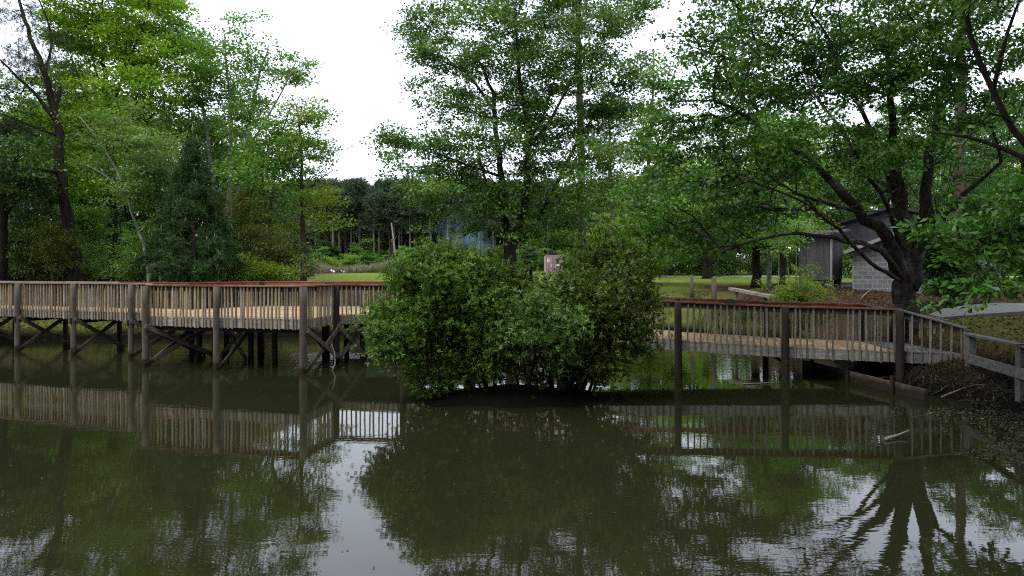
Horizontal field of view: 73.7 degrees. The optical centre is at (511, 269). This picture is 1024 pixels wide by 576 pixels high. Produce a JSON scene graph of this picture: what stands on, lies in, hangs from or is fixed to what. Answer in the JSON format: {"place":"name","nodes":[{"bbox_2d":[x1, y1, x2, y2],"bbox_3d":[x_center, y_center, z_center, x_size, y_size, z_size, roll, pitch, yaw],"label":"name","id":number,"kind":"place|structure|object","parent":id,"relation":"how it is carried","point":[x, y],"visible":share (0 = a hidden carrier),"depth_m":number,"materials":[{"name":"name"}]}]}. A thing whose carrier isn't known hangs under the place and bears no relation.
{"place":"outdoors","nodes":[
{"label":"outdoors","id":0,"kind":"place"},
{"bbox_2d":[0,326,1023,575],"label":"water","id":1,"kind":"structure","parent":0,"point":[792,474],"depth_m":9.99,"materials":[{"name":"liquid"}]},
{"bbox_2d":[2,357,1018,575],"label":"floating leaves","id":2,"kind":"object","parent":1,"relation":"on","point":[488,484],"visible":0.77,"depth_m":9.46,"materials":[{"name":"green plant"}]},
{"bbox_2d":[889,392,1023,466],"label":"pond weed","id":3,"kind":"object","parent":1,"relation":"on","point":[985,429],"visible":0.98,"depth_m":12.97,"materials":[{"name":"green plant"}]},
{"bbox_2d":[0,271,1023,417],"bbox_3d":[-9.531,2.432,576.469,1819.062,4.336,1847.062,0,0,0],"label":"ground","id":4,"kind":"structure","parent":0,"point":[509,396],"depth_m":23.23,"materials":[{"name":"plant"}]},
{"bbox_2d":[7,245,60,280],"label":"understory shrub","id":5,"kind":"object","parent":4,"relation":"on","point":[10,278],"visible":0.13,"depth_m":43.09,"materials":[{"name":"green plant"}]},
{"bbox_2d":[1,137,76,249],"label":"woodland tree","id":6,"kind":"object","parent":4,"relation":"on","point":[42,203],"visible":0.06,"depth_m":45.82,"materials":[{"name":"green plant"}]},
{"bbox_2d":[0,86,78,293],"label":"oak tree","id":7,"kind":"object","parent":4,"relation":"on","point":[18,181],"visible":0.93,"depth_m":33.81,"materials":[{"name":"green plant"}]},
{"bbox_2d":[0,79,92,247],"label":"woodland tree","id":8,"kind":"object","parent":4,"relation":"on","point":[70,197],"visible":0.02,"depth_m":51.43,"materials":[{"name":"green plant"}]},
{"bbox_2d":[0,0,96,292],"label":"oak tree","id":9,"kind":"object","parent":4,"relation":"on","point":[40,65],"visible":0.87,"depth_m":34.86,"materials":[{"name":"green plant"}]},
{"bbox_2d":[7,219,90,290],"bbox_3d":[-25.436,-0.832,36.083,5.448,4.212,3.954,0,0,0],"label":"shrub","id":10,"kind":"object","parent":4,"relation":"on","point":[21,257],"visible":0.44,"depth_m":35.70,"materials":[{"name":"green plant"}]},
{"bbox_2d":[5,216,98,293],"bbox_3d":[-22.640,-0.666,34.018,4.193,3.991,3.333,0,0,-25],"label":"shrub","id":11,"kind":"object","parent":4,"relation":"on","point":[49,254],"visible":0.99,"depth_m":33.72,"materials":[{"name":"green plant"}]},
{"bbox_2d":[7,144,103,249],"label":"woodland tree","id":12,"kind":"object","parent":4,"relation":"on","point":[57,204],"visible":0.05,"depth_m":46.51,"materials":[{"name":"green plant"}]},
{"bbox_2d":[50,203,117,281],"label":"shrub","id":13,"kind":"object","parent":4,"relation":"on","point":[88,221],"visible":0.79,"depth_m":36.60,"materials":[{"name":"green plant"}]},
{"bbox_2d":[0,54,169,256],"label":"woodland tree","id":14,"kind":"object","parent":4,"relation":"on","point":[92,201],"visible":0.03,"depth_m":53.36,"materials":[{"name":"green plant"}]},
{"bbox_2d":[0,0,222,281],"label":"maple tree","id":15,"kind":"object","parent":4,"relation":"on","point":[137,70],"visible":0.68,"depth_m":37.64,"materials":[{"name":"green plant"}]},
{"bbox_2d":[100,170,126,273],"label":"ivy","id":16,"kind":"object","parent":15,"relation":"attached to","point":[119,218],"visible":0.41,"depth_m":38.78,"materials":[{"name":"green plant"}]},
{"bbox_2d":[40,97,192,301],"bbox_3d":[-18.298,-3.410,32.575,6.979,10.103,6.038,0,0,0],"label":"birch tree","id":17,"kind":"object","parent":4,"relation":"on","point":[134,138],"visible":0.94,"depth_m":32.43,"materials":[{"name":"green plant"}]},
{"bbox_2d":[96,172,155,281],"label":"woodland tree","id":18,"kind":"object","parent":4,"relation":"on","point":[128,215],"visible":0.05,"depth_m":49.20,"materials":[{"name":"green plant"}]},
{"bbox_2d":[75,90,191,255],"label":"woodland tree","id":19,"kind":"object","parent":4,"relation":"on","point":[128,237],"visible":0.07,"depth_m":48.45,"materials":[{"name":"green plant"}]},
{"bbox_2d":[99,224,176,292],"bbox_3d":[-18.167,-0.402,33.670,3.813,3.749,3.122,0,0,-31],"label":"shrub","id":20,"kind":"object","parent":4,"relation":"on","point":[122,265],"visible":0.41,"depth_m":33.20,"materials":[{"name":"green plant"}]},
{"bbox_2d":[88,152,198,298],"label":"birch tree","id":21,"kind":"object","parent":4,"relation":"on","point":[152,194],"visible":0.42,"depth_m":32.73,"materials":[{"name":"green plant"}]},
{"bbox_2d":[0,291,359,339],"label":"bank litter","id":22,"kind":"object","parent":4,"relation":"on","point":[163,306],"visible":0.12,"depth_m":32.32,"materials":[{"name":"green plant"}]},
{"bbox_2d":[105,88,260,255],"bbox_3d":[-23.856,-5.989,49.988,11.352,14.623,11.013,0,0,0],"label":"woodland tree","id":23,"kind":"object","parent":4,"relation":"on","point":[220,190],"visible":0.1,"depth_m":48.74,"materials":[{"name":"green plant"}]},
{"bbox_2d":[123,125,250,308],"bbox_3d":[-14.526,-2.340,31.039,5.076,8.659,5.121,0,0,0],"label":"young pine","id":24,"kind":"object","parent":4,"relation":"on","point":[185,202],"visible":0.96,"depth_m":30.52,"materials":[{"name":"green plant"}]},
{"bbox_2d":[146,237,246,283],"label":"understory shrub","id":25,"kind":"object","parent":4,"relation":"on","point":[187,278],"visible":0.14,"depth_m":41.81,"materials":[{"name":"green plant"}]},
{"bbox_2d":[158,107,266,243],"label":"woodland tree","id":26,"kind":"object","parent":4,"relation":"on","point":[218,186],"depth_m":60.47,"materials":[{"name":"green plant"}]},
{"bbox_2d":[144,7,325,287],"bbox_3d":[-16.307,-7.027,39.979,10.929,16.442,8.182,0,0,31],"label":"birch tree","id":27,"kind":"object","parent":4,"relation":"on","point":[234,105],"visible":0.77,"depth_m":39.12,"materials":[{"name":"green plant"}]},
{"bbox_2d":[199,131,295,248],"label":"woodland tree","id":28,"kind":"object","parent":4,"relation":"on","point":[264,206],"visible":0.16,"depth_m":53.96,"materials":[{"name":"green plant"}]},
{"bbox_2d":[190,251,312,301],"bbox_3d":[-12.388,0.220,32.379,5.947,2.815,3.317,0,0,0],"label":"shrub","id":29,"kind":"object","parent":4,"relation":"on","point":[257,273],"visible":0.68,"depth_m":32.02,"materials":[{"name":"green plant"}]},
{"bbox_2d":[200,182,316,292],"bbox_3d":[-12.974,-1.601,34.368,6.350,5.950,5.038,0,0,0],"label":"tall shrub","id":30,"kind":"object","parent":4,"relation":"on","point":[272,252],"visible":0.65,"depth_m":34.01,"materials":[{"name":"green plant"}]},
{"bbox_2d":[211,92,341,280],"bbox_3d":[-12.653,-4.019,36.105,6.730,10.709,6.026,0,0,18],"label":"sweetgum tree","id":31,"kind":"object","parent":4,"relation":"on","point":[248,165],"visible":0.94,"depth_m":35.82,"materials":[{"name":"green plant"}]},
{"bbox_2d":[251,173,308,261],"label":"woodland tree","id":32,"kind":"object","parent":4,"relation":"on","point":[281,196],"visible":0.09,"depth_m":63.79,"materials":[{"name":"green plant"}]},
{"bbox_2d":[246,244,327,280],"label":"understory shrub","id":33,"kind":"object","parent":4,"relation":"on","point":[309,272],"visible":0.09,"depth_m":48.84,"materials":[{"name":"green plant"}]},
{"bbox_2d":[264,172,323,274],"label":"woodland tree","id":34,"kind":"object","parent":4,"relation":"on","point":[309,250],"visible":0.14,"depth_m":73.83,"materials":[{"name":"green plant"}]},
{"bbox_2d":[256,96,357,280],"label":"sweetgum tree","id":35,"kind":"object","parent":4,"relation":"on","point":[314,157],"visible":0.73,"depth_m":36.52,"materials":[{"name":"green plant"}]},
{"bbox_2d":[299,229,346,264],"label":"understory tree","id":36,"kind":"object","parent":4,"relation":"on","point":[329,236],"visible":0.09,"depth_m":142.41,"materials":[{"name":"green plant"}]},
{"bbox_2d":[307,238,342,265],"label":"understory tree","id":37,"kind":"object","parent":4,"relation":"on","point":[330,246],"visible":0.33,"depth_m":121.52,"materials":[{"name":"green plant"}]},
{"bbox_2d":[313,256,341,266],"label":"field shrub","id":38,"kind":"object","parent":4,"relation":"on","point":[328,261],"visible":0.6,"depth_m":102.89,"materials":[{"name":"green plant"}]},
{"bbox_2d":[311,187,348,253],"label":"pine","id":39,"kind":"object","parent":4,"relation":"on","point":[338,208],"visible":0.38,"depth_m":121.91,"materials":[{"name":"green plant"}]},
{"bbox_2d":[325,193,357,255],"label":"pine","id":40,"kind":"object","parent":4,"relation":"on","point":[343,216],"visible":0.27,"depth_m":124.54,"materials":[{"name":"green plant"}]},
{"bbox_2d":[338,252,363,266],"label":"field shrub","id":41,"kind":"object","parent":4,"relation":"on","point":[352,259],"visible":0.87,"depth_m":105.74,"materials":[{"name":"green plant"}]},
{"bbox_2d":[337,178,365,254],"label":"pine","id":42,"kind":"object","parent":4,"relation":"on","point":[349,186],"visible":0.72,"depth_m":124.97,"materials":[{"name":"green plant"}]},
{"bbox_2d":[313,259,397,272],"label":"tall dry grass","id":43,"kind":"structure","parent":4,"relation":"on","point":[366,268],"depth_m":98.95,"materials":[{"name":"beige plant"}]},
{"bbox_2d":[345,177,376,259],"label":"pine","id":44,"kind":"object","parent":4,"relation":"on","point":[362,193],"visible":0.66,"depth_m":125.56,"materials":[{"name":"green plant"}]},
{"bbox_2d":[348,236,382,265],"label":"understory tree","id":45,"kind":"object","parent":4,"relation":"on","point":[365,252],"visible":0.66,"depth_m":122.70,"materials":[{"name":"green plant"}]},
{"bbox_2d":[355,194,390,263],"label":"pine","id":46,"kind":"object","parent":4,"relation":"on","point":[372,201],"visible":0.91,"depth_m":122.75,"materials":[{"name":"green plant"}]},
{"bbox_2d":[359,190,394,262],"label":"pine","id":47,"kind":"object","parent":4,"relation":"on","point":[379,194],"visible":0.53,"depth_m":123.90,"materials":[{"name":"green plant"}]},
{"bbox_2d":[375,177,395,251],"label":"pine","id":48,"kind":"object","parent":4,"relation":"on","point":[387,186],"visible":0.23,"depth_m":127.77,"materials":[{"name":"green plant"}]},
{"bbox_2d":[374,194,413,251],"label":"pine","id":49,"kind":"object","parent":4,"relation":"on","point":[391,199],"visible":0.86,"depth_m":123.62,"materials":[{"name":"green plant"}]},
{"bbox_2d":[387,183,410,253],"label":"pine","id":50,"kind":"object","parent":4,"relation":"on","point":[394,192],"visible":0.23,"depth_m":125.66,"materials":[{"name":"green plant"}]},
{"bbox_2d":[372,225,434,255],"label":"understory tree","id":51,"kind":"object","parent":4,"relation":"on","point":[405,238],"visible":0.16,"depth_m":141.85,"materials":[{"name":"green plant"}]},
{"bbox_2d":[395,194,424,247],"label":"pine","id":52,"kind":"object","parent":4,"relation":"on","point":[405,211],"visible":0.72,"depth_m":122.65,"materials":[{"name":"green plant"}]},
{"bbox_2d":[412,203,448,239],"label":"pine","id":53,"kind":"object","parent":4,"relation":"on","point":[429,210],"visible":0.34,"depth_m":121.78,"materials":[{"name":"green plant"}]},
{"bbox_2d":[28,296,842,338],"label":"bank grass","id":54,"kind":"structure","parent":4,"relation":"on","point":[621,309],"depth_m":29.83,"materials":[{"name":"green plant"}]},
{"bbox_2d":[345,225,531,399],"bbox_3d":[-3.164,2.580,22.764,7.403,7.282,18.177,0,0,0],"label":"myrtle shrub","id":55,"kind":"object","parent":4,"relation":"on","point":[437,290],"visible":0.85,"depth_m":15.26,"materials":[{"name":"green plant"}]},
{"bbox_2d":[432,192,470,245],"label":"pine","id":56,"kind":"object","parent":4,"relation":"on","point":[452,202],"visible":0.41,"depth_m":122.30,"materials":[{"name":"green plant"}]},
{"bbox_2d":[441,191,471,246],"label":"pine","id":57,"kind":"object","parent":4,"relation":"on","point":[455,229],"visible":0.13,"depth_m":128.36,"materials":[{"name":"green plant"}]},
{"bbox_2d":[466,185,495,253],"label":"pine","id":58,"kind":"object","parent":4,"relation":"on","point":[477,199],"visible":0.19,"depth_m":133.23,"materials":[{"name":"green plant"}]},
{"bbox_2d":[0,281,970,382],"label":"boardwalk","id":59,"kind":"structure","parent":4,"relation":"on","point":[130,303],"depth_m":20.74,"materials":[{"name":"brown wood"}]},
{"bbox_2d":[470,216,511,256],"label":"understory tree","id":60,"kind":"object","parent":4,"relation":"on","point":[498,238],"visible":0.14,"depth_m":155.51,"materials":[{"name":"green plant"}]},
{"bbox_2d":[482,244,503,266],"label":"understory tree","id":61,"kind":"object","parent":4,"relation":"on","point":[500,253],"visible":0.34,"depth_m":121.30,"materials":[{"name":"green plant"}]},
{"bbox_2d":[359,0,669,283],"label":"maple tree","id":62,"kind":"object","parent":4,"relation":"on","point":[432,189],"visible":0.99,"depth_m":37.34,"materials":[{"name":"green plant"}]},
{"bbox_2d":[516,244,543,270],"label":"understory tree","id":63,"kind":"object","parent":4,"relation":"on","point":[529,252],"visible":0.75,"depth_m":114.92,"materials":[{"name":"green plant"}]},
{"bbox_2d":[472,283,605,391],"bbox_3d":[0.455,1.539,14.816,2.730,2.520,1.957,0,0,-11],"label":"willow shrub","id":64,"kind":"object","parent":4,"relation":"on","point":[563,332],"visible":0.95,"depth_m":14.55,"materials":[{"name":"green plant"}]},
{"bbox_2d":[516,212,566,269],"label":"understory tree","id":65,"kind":"object","parent":4,"relation":"on","point":[540,245],"visible":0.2,"depth_m":146.30,"materials":[{"name":"green plant"}]},
{"bbox_2d":[459,217,675,398],"bbox_3d":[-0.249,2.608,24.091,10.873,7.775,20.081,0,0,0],"label":"bay shrub","id":66,"kind":"object","parent":4,"relation":"on","point":[594,291],"visible":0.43,"depth_m":15.52,"materials":[{"name":"green plant"}]},
{"bbox_2d":[534,209,605,269],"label":"understory tree","id":67,"kind":"object","parent":4,"relation":"on","point":[565,250],"visible":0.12,"depth_m":143.94,"materials":[{"name":"green plant"}]},
{"bbox_2d":[529,0,621,278],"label":"pine tree","id":68,"kind":"object","parent":4,"relation":"on","point":[580,99],"visible":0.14,"depth_m":43.76,"materials":[{"name":"green plant"}]},
{"bbox_2d":[575,195,617,266],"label":"woodland tree","id":69,"kind":"object","parent":4,"relation":"on","point":[600,214],"visible":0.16,"depth_m":94.80,"materials":[{"name":"green plant"}]},
{"bbox_2d":[584,90,635,278],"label":"pine tree","id":70,"kind":"object","parent":4,"relation":"on","point":[613,217],"visible":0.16,"depth_m":61.85,"materials":[{"name":"green plant"}]},
{"bbox_2d":[586,170,670,273],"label":"woodland tree","id":71,"kind":"object","parent":4,"relation":"on","point":[607,215],"visible":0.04,"depth_m":88.19,"materials":[{"name":"green plant"}]},
{"bbox_2d":[599,49,702,283],"bbox_3d":[10.866,-7.436,49.213,7.763,17.139,8.971,0,0,42],"label":"broadleaf tree","id":72,"kind":"object","parent":4,"relation":"on","point":[648,244],"visible":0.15,"depth_m":49.12,"materials":[{"name":"green plant"}]},
{"bbox_2d":[616,163,711,275],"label":"woodland tree","id":73,"kind":"object","parent":4,"relation":"on","point":[686,267],"visible":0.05,"depth_m":77.84,"materials":[{"name":"green plant"}]},
{"bbox_2d":[650,113,746,278],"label":"broadleaf tree","id":74,"kind":"object","parent":4,"relation":"on","point":[706,270],"visible":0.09,"depth_m":63.68,"materials":[{"name":"green plant"}]},
{"bbox_2d":[711,277,716,320],"bbox_3d":[9.471,1.404,32.000,0.254,2.062,0.257,0,0,0],"label":"stub post","id":75,"kind":"object","parent":4,"relation":"on","point":[713,289],"visible":0.48,"depth_m":31.91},
{"bbox_2d":[685,247,751,276],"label":"understory shrub","id":76,"kind":"object","parent":4,"relation":"on","point":[720,267],"visible":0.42,"depth_m":74.69,"materials":[{"name":"green plant"}]},
{"bbox_2d":[728,288,775,336],"bbox_3d":[10.301,2.289,29.500,0.260,2.913,4.025,0,0,-6],"label":"landing rail","id":77,"kind":"object","parent":4,"relation":"on","point":[765,296],"visible":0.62,"depth_m":29.10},
{"bbox_2d":[700,108,810,287],"bbox_3d":[14.391,-4.117,41.258,7.245,10.658,9.468,0,0,28],"label":"broadleaf tree","id":78,"kind":"object","parent":4,"relation":"on","point":[755,267],"visible":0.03,"depth_m":40.77,"materials":[{"name":"green plant"}]},
{"bbox_2d":[728,252,790,275],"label":"understory shrub","id":79,"kind":"object","parent":4,"relation":"on","point":[764,263],"visible":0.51,"depth_m":75.39,"materials":[{"name":"green plant"}]},
{"bbox_2d":[697,108,844,287],"bbox_3d":[15.229,-4.354,40.344,7.638,11.094,9.148,0,0,-13],"label":"broadleaf tree","id":80,"kind":"object","parent":4,"relation":"on","point":[769,275],"visible":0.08,"depth_m":39.52,"materials":[{"name":"green plant"}]},
{"bbox_2d":[740,229,813,317],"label":"sapling","id":81,"kind":"object","parent":4,"relation":"on","point":[778,241],"visible":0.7,"depth_m":30.00,"materials":[{"name":"green plant"}]},
{"bbox_2d":[746,216,826,297],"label":"sapling","id":82,"kind":"object","parent":4,"relation":"on","point":[784,230],"visible":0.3,"depth_m":31.00,"materials":[{"name":"green plant"}]},
{"bbox_2d":[778,252,798,274],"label":"understory shrub","id":83,"kind":"object","parent":4,"relation":"on","point":[793,262],"visible":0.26,"depth_m":79.30,"materials":[{"name":"green plant"}]},
{"bbox_2d":[731,118,847,286],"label":"broadleaf tree","id":84,"kind":"object","parent":4,"relation":"on","point":[782,262],"visible":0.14,"depth_m":37.80,"materials":[{"name":"green plant"}]},
{"bbox_2d":[768,214,832,283],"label":"sapling","id":85,"kind":"object","parent":4,"relation":"on","point":[794,221],"visible":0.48,"depth_m":30.81,"materials":[{"name":"green plant"}]},
{"bbox_2d":[747,261,854,338],"bbox_3d":[11.684,1.283,27.974,2.952,3.222,3.425,0,0,-36],"label":"shrub","id":86,"kind":"object","parent":4,"relation":"on","point":[795,292],"visible":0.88,"depth_m":27.81,"materials":[{"name":"green plant"}]},
{"bbox_2d":[593,0,1023,340],"bbox_3d":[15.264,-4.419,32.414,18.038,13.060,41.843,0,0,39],"label":"oak tree","id":87,"kind":"object","parent":4,"relation":"on","point":[902,256],"visible":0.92,"depth_m":19.23,"materials":[{"name":"green plant"}]},
{"bbox_2d":[765,111,881,244],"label":"broadleaf tree","id":88,"kind":"object","parent":4,"relation":"on","point":[823,162],"visible":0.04,"depth_m":45.74,"materials":[{"name":"green plant"}]},
{"bbox_2d":[799,229,850,285],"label":"wooden shed","id":89,"kind":"structure","parent":4,"relation":"on","point":[826,255],"depth_m":33.93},
{"bbox_2d":[683,284,1023,400],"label":"leaf litter","id":90,"kind":"object","parent":4,"relation":"on","point":[937,302],"visible":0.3,"depth_m":22.46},
{"bbox_2d":[802,359,926,400],"bbox_3d":[9.021,3.090,17.992,0.168,1.020,4.861,0,0,-9],"label":"bulkhead","id":91,"kind":"object","parent":4,"relation":"on","point":[847,375],"visible":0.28,"depth_m":17.55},
{"bbox_2d":[828,98,948,277],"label":"woodland tree","id":92,"kind":"object","parent":4,"relation":"on","point":[845,246],"visible":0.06,"depth_m":65.97,"materials":[{"name":"green plant"}]},
{"bbox_2d":[843,233,936,292],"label":"block shed","id":93,"kind":"structure","parent":4,"relation":"on","point":[866,275],"depth_m":31.65,"materials":[{"name":"concrete"}]},
{"bbox_2d":[789,205,1020,287],"bbox_3d":[24.514,-1.165,43.558,12.600,4.970,11.400,0,0,26],"label":"picnic shelter","id":94,"kind":"object","parent":4,"relation":"on","point":[858,231],"visible":0.12,"depth_m":39.59,"materials":[{"name":"grey"}]},
{"bbox_2d":[859,101,1000,217],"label":"woodland tree","id":95,"kind":"object","parent":4,"relation":"on","point":[916,205],"visible":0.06,"depth_m":60.23,"materials":[{"name":"green plant"}]},
{"bbox_2d":[838,301,1023,378],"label":"grass","id":96,"kind":"structure","parent":4,"relation":"on","point":[947,341],"depth_m":19.64,"materials":[{"name":"green plant"}]},
{"bbox_2d":[864,339,1023,421],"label":"tangled brush","id":97,"kind":"object","parent":4,"relation":"on","point":[944,370],"visible":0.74,"depth_m":15.93,"materials":[{"name":"plant"}]},
{"bbox_2d":[890,171,1023,315],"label":"broadleaf tree","id":98,"kind":"object","parent":4,"relation":"on","point":[1003,239],"visible":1,"depth_m":12.99,"materials":[{"name":"green plant"}]},
{"bbox_2d":[911,216,1006,306],"bbox_3d":[15.389,-0.262,24.399,4.640,3.372,3.617,0,0,-24],"label":"dark shrub","id":99,"kind":"object","parent":4,"relation":"on","point":[944,271],"visible":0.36,"depth_m":23.72,"materials":[{"name":"green plant"}]},
{"bbox_2d":[905,339,1014,409],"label":"bank weeds","id":100,"kind":"object","parent":4,"relation":"on","point":[931,376],"visible":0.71,"depth_m":16.30,"materials":[{"name":"green plant"}]},
{"bbox_2d":[900,0,1023,231],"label":"pine tree","id":101,"kind":"object","parent":4,"relation":"on","point":[962,188],"visible":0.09,"depth_m":35.79,"materials":[{"name":"brown plant"}]},
{"bbox_2d":[911,99,1023,268],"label":"woodland tree","id":102,"kind":"object","parent":4,"relation":"on","point":[1014,161],"visible":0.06,"depth_m":54.86,"materials":[{"name":"green plant"}]},
{"bbox_2d":[927,0,1023,160],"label":"overhanging tree","id":103,"kind":"object","parent":4,"relation":"on","point":[965,7],"visible":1,"depth_m":13.99,"materials":[{"name":"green plant"}]},
{"bbox_2d":[944,96,1023,281],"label":"woodland tree","id":104,"kind":"object","parent":4,"relation":"on","point":[1011,166],"visible":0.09,"depth_m":53.94,"materials":[{"name":"green plant"}]},
{"bbox_2d":[961,333,1023,401],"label":"guard rail","id":105,"kind":"object","parent":4,"relation":"on","point":[1016,371],"visible":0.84,"depth_m":14.84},
{"bbox_2d":[0,0,1023,266],"label":"sky","id":106,"kind":"structure","parent":0,"point":[360,77],"materials":[{"name":"white"}]},
{"bbox_2d":[544,255,561,272],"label":"shipping container","id":107,"kind":"object","parent":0,"point":[550,262],"visible":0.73,"depth_m":98.05,"materials":[{"name":"red paint"}]},
{"bbox_2d":[929,303,1023,319],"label":"path","id":108,"kind":"structure","parent":0,"point":[1007,309],"depth_m":20.42,"materials":[{"name":"concrete"}]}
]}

